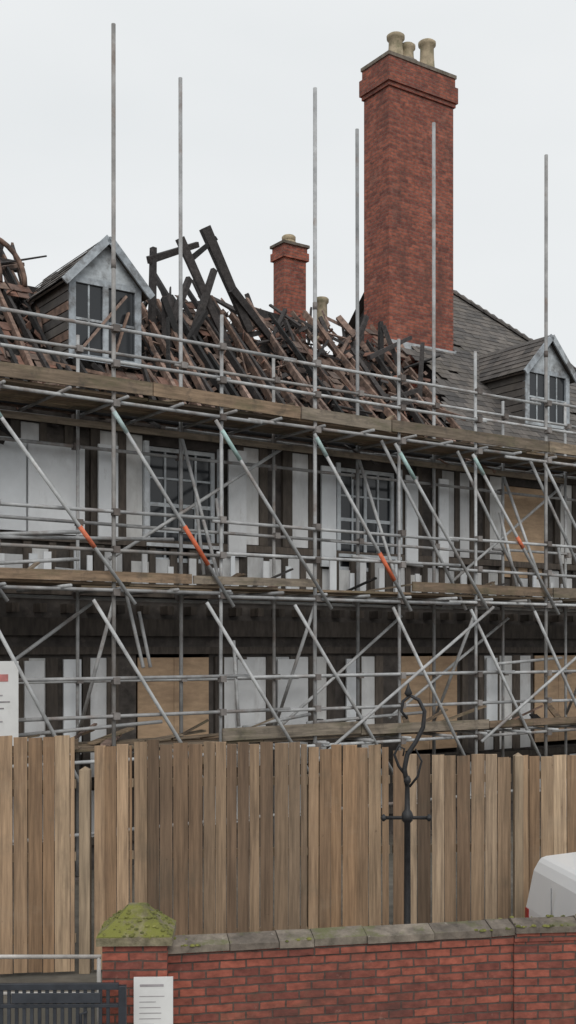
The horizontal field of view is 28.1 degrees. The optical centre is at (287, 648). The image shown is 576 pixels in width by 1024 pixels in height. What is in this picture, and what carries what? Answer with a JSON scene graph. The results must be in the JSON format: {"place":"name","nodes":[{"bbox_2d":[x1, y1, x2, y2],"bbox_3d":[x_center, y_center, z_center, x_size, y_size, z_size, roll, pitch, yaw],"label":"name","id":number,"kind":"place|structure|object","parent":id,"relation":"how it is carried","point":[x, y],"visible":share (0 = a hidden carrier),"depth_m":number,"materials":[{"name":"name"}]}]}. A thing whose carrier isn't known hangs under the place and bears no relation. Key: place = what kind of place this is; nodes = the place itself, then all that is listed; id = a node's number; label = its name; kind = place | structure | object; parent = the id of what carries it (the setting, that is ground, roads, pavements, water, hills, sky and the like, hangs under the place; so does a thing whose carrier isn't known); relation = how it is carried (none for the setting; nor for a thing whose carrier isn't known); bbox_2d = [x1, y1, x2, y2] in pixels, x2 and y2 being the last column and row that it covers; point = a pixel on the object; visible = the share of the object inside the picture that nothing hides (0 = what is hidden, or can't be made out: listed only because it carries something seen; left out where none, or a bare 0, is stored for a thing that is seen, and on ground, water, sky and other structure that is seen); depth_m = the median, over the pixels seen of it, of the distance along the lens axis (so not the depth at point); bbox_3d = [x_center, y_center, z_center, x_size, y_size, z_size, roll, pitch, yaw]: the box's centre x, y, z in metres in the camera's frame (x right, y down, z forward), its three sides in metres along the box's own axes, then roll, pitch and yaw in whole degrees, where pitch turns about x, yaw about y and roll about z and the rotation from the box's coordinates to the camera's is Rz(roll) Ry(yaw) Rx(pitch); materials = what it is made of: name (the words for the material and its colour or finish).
{"place":"outdoors","nodes":[
{"label":"outdoors","id":0,"kind":"place"},
{"bbox_2d":[0,817,540,1023],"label":"yard","id":1,"kind":"structure","parent":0,"point":[70,976],"depth_m":15.28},
{"bbox_2d":[0,735,75,973],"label":"timber fence","id":2,"kind":"object","parent":1,"relation":"on","point":[34,856],"visible":1,"depth_m":12.61,"materials":[{"name":"brown wood"}]},
{"bbox_2d":[0,955,100,1023],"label":"metal handrail","id":3,"kind":"object","parent":1,"relation":"on","point":[98,957],"visible":0.51,"depth_m":10.58,"materials":[{"name":"metal"}]},
{"bbox_2d":[79,766,90,973],"bbox_3d":[-2.250,2.456,12.783,0.120,2.288,0.120,0,0,0],"label":"fence post","id":4,"kind":"object","parent":1,"relation":"on","point":[85,863],"visible":1,"depth_m":12.72,"materials":[{"name":"brown wood"}]},
{"bbox_2d":[94,744,133,969],"bbox_3d":[-1.930,2.332,12.827,0.428,2.536,0.236,0,0,0],"label":"timber fence","id":5,"kind":"object","parent":1,"relation":"on","point":[111,896],"visible":0.71,"depth_m":12.72,"materials":[{"name":"brown wood"}]},
{"bbox_2d":[102,946,167,1023],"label":"shaft","id":6,"kind":"object","parent":1,"relation":"on","point":[124,964],"visible":0.44,"depth_m":9.31,"materials":[{"name":"red brick"}]},
{"bbox_2d":[96,903,175,946],"bbox_3d":[-1.251,2.262,9.558,0.611,0.275,0.594,0,0,-2],"label":"cap","id":7,"kind":"object","parent":6,"relation":"on","point":[138,924],"visible":1,"depth_m":9.35,"materials":[{"name":"stone"}]},
{"bbox_2d":[134,976,172,1023],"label":"notice board","id":8,"kind":"object","parent":6,"relation":"attached to","point":[153,1000],"visible":1,"depth_m":9.26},
{"bbox_2d":[134,739,308,934],"bbox_3d":[-0.702,2.306,12.983,2.044,2.587,0.244,0,0,-7],"label":"timber fence","id":9,"kind":"object","parent":1,"relation":"on","point":[247,852],"visible":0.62,"depth_m":12.87,"materials":[{"name":"brown wood"}]},
{"bbox_2d":[0,23,575,879],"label":"scaffolding","id":10,"kind":"object","parent":1,"relation":"on","point":[356,429],"visible":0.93,"depth_m":19.05,"materials":[{"name":"metal"}]},
{"bbox_2d":[0,661,17,745],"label":"site sign board","id":11,"kind":"object","parent":10,"relation":"attached to","point":[8,698],"visible":0.93,"depth_m":15.87,"materials":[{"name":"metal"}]},
{"bbox_2d":[0,405,575,878],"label":"walls","id":12,"kind":"structure","parent":1,"relation":"on","point":[126,697],"depth_m":20.65,"materials":[{"name":"black wood"}]},
{"bbox_2d":[0,268,453,452],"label":"remaining roof tiles","id":13,"kind":"object","parent":12,"relation":"on","point":[24,291],"visible":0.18,"depth_m":22.13,"materials":[{"name":"ceramic"}]},
{"bbox_2d":[0,225,495,472],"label":"burnt rafters","id":14,"kind":"object","parent":12,"relation":"on","point":[245,315],"visible":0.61,"depth_m":21.93,"materials":[{"name":"brown wood"}]},
{"bbox_2d":[19,235,154,371],"bbox_3d":[-3.654,-5.792,20.111,1.695,2.105,2.468,0,0,-35],"label":"dormer","id":15,"kind":"object","parent":14,"relation":"on","point":[79,288],"visible":0.91,"depth_m":19.21,"materials":[{"name":"paint"}]},
{"bbox_2d":[143,440,401,571],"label":"window frames","id":16,"kind":"structure","parent":12,"relation":"attached to","point":[147,503],"depth_m":20.02,"materials":[{"name":"grey wood"}]},
{"bbox_2d":[150,451,389,567],"bbox_3d":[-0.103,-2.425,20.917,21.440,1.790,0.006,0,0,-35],"label":"window glass","id":17,"kind":"object","parent":16,"relation":"in","point":[157,468],"visible":0.5,"depth_m":19.97,"materials":[{"name":"grey glass"}]},
{"bbox_2d":[0,400,575,476],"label":"eaves and gutter","id":18,"kind":"object","parent":12,"relation":"attached to","point":[200,427],"visible":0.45,"depth_m":19.92,"materials":[{"name":"black metal"}]},
{"bbox_2d":[0,409,575,852],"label":"timber frame","id":19,"kind":"object","parent":12,"relation":"attached to","point":[88,627],"visible":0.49,"depth_m":20.73,"materials":[{"name":"brown wood"}]},
{"bbox_2d":[0,436,563,764],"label":"protective sheets","id":20,"kind":"object","parent":19,"relation":"attached to","point":[56,465],"visible":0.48,"depth_m":18.73,"materials":[{"name":"white plastic"}]},
{"bbox_2d":[4,421,575,844],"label":"white infill panels","id":21,"kind":"object","parent":19,"relation":"attached to","point":[29,430],"visible":0.32,"depth_m":20.91,"materials":[{"name":"white paint"}]},
{"bbox_2d":[137,486,575,767],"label":"plywood boarding","id":22,"kind":"object","parent":19,"relation":"attached to","point":[195,695],"visible":0.63,"depth_m":22.72,"materials":[{"name":"brown wood"}]},
{"bbox_2d":[168,935,513,1023],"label":"brickwork","id":23,"kind":"object","parent":1,"relation":"on","point":[459,981],"visible":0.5,"depth_m":9.81,"materials":[{"name":"red brick"}]},
{"bbox_2d":[168,918,514,953],"bbox_3d":[0.467,2.458,9.914,3.034,0.123,0.358,0,0,-12],"label":"coping","id":24,"kind":"object","parent":23,"relation":"on","point":[328,936],"visible":0.94,"depth_m":9.79,"materials":[{"name":"stone"}]},
{"bbox_2d":[308,744,389,928],"bbox_3d":[0.695,2.346,13.109,0.938,2.508,0.241,0,0,0],"label":"timber fence","id":25,"kind":"object","parent":1,"relation":"on","point":[362,779],"visible":0.7,"depth_m":13.04,"materials":[{"name":"brown wood"}]},
{"bbox_2d":[136,577,571,771],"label":"floors and partitions","id":26,"kind":"object","parent":1,"relation":"on","point":[402,654],"depth_m":24.62,"materials":[{"name":"brown wood"}]},
{"bbox_2d":[4,281,372,410],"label":"charred spine wall","id":27,"kind":"structure","parent":26,"relation":"on","point":[86,365],"depth_m":22.44,"materials":[{"name":"black brick"}]},
{"bbox_2d":[270,31,457,418],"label":"chimneys","id":28,"kind":"object","parent":26,"relation":"on","point":[408,99],"visible":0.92,"depth_m":26.09,"materials":[{"name":"brick"}]},
{"bbox_2d":[338,293,575,427],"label":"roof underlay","id":29,"kind":"object","parent":26,"relation":"on","point":[352,324],"depth_m":28.98,"materials":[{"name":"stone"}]},
{"bbox_2d":[400,290,575,456],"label":"slate roof courses","id":30,"kind":"object","parent":29,"relation":"on","point":[479,329],"visible":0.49,"depth_m":26.20,"materials":[{"name":"grey stone"}]},
{"bbox_2d":[479,334,575,430],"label":"dormer","id":31,"kind":"object","parent":30,"relation":"on","point":[516,371],"visible":0.88,"depth_m":25.61,"materials":[{"name":"paint"}]},
{"bbox_2d":[381,683,431,923],"bbox_3d":[1.150,1.970,11.200,0.500,3.260,0.220,0,0,0],"label":"wrought iron lamp post","id":32,"kind":"object","parent":1,"relation":"on","point":[407,817],"visible":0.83,"depth_m":11.18,"materials":[{"name":"black metal"}]},
{"bbox_2d":[392,750,511,924],"bbox_3d":[1.884,2.384,13.284,1.399,2.432,0.227,0,0,-5],"label":"timber fence","id":33,"kind":"object","parent":1,"relation":"on","point":[490,803],"visible":0.66,"depth_m":13.19,"materials":[{"name":"brown wood"}]},
{"bbox_2d":[513,753,523,917],"bbox_3d":[2.650,2.401,13.262,0.100,2.398,0.120,0,0,0],"label":"fence post","id":34,"kind":"object","parent":1,"relation":"on","point":[518,835],"visible":0.69,"depth_m":13.20,"materials":[{"name":"brown wood"}]},
{"bbox_2d":[513,932,575,1023],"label":"brickwork","id":35,"kind":"object","parent":1,"relation":"on","point":[544,978],"visible":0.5,"depth_m":10.11,"materials":[{"name":"red brick"}]},
{"bbox_2d":[507,914,575,933],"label":"coping","id":36,"kind":"object","parent":35,"relation":"on","point":[550,924],"visible":0.99,"depth_m":10.11,"materials":[{"name":"stone"}]},
{"bbox_2d":[522,755,575,917],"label":"timber fence","id":37,"kind":"object","parent":1,"relation":"on","point":[558,820],"visible":0.47,"depth_m":13.58,"materials":[{"name":"brown wood"}]},
{"bbox_2d":[525,852,575,917],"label":"parked van","id":38,"kind":"object","parent":1,"relation":"on","point":[552,891],"visible":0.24,"depth_m":11.71,"materials":[{"name":"white paint"}]},
{"bbox_2d":[0,0,575,366],"label":"sky","id":39,"kind":"structure","parent":0,"point":[249,70],"materials":[{"name":"white"}]},
{"bbox_3d":[-5.150,2.880,9.560,0.610,1.440,0.590,0,0,-2],"label":"brick gate pillar","id":40,"kind":"object","parent":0,"visible":0},
{"bbox_2d":[0,982,126,1023],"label":"metal gate","id":41,"kind":"structure","parent":40,"relation":"attached to","point":[54,1000],"depth_m":9.09,"materials":[{"name":"metal"}]}
]}

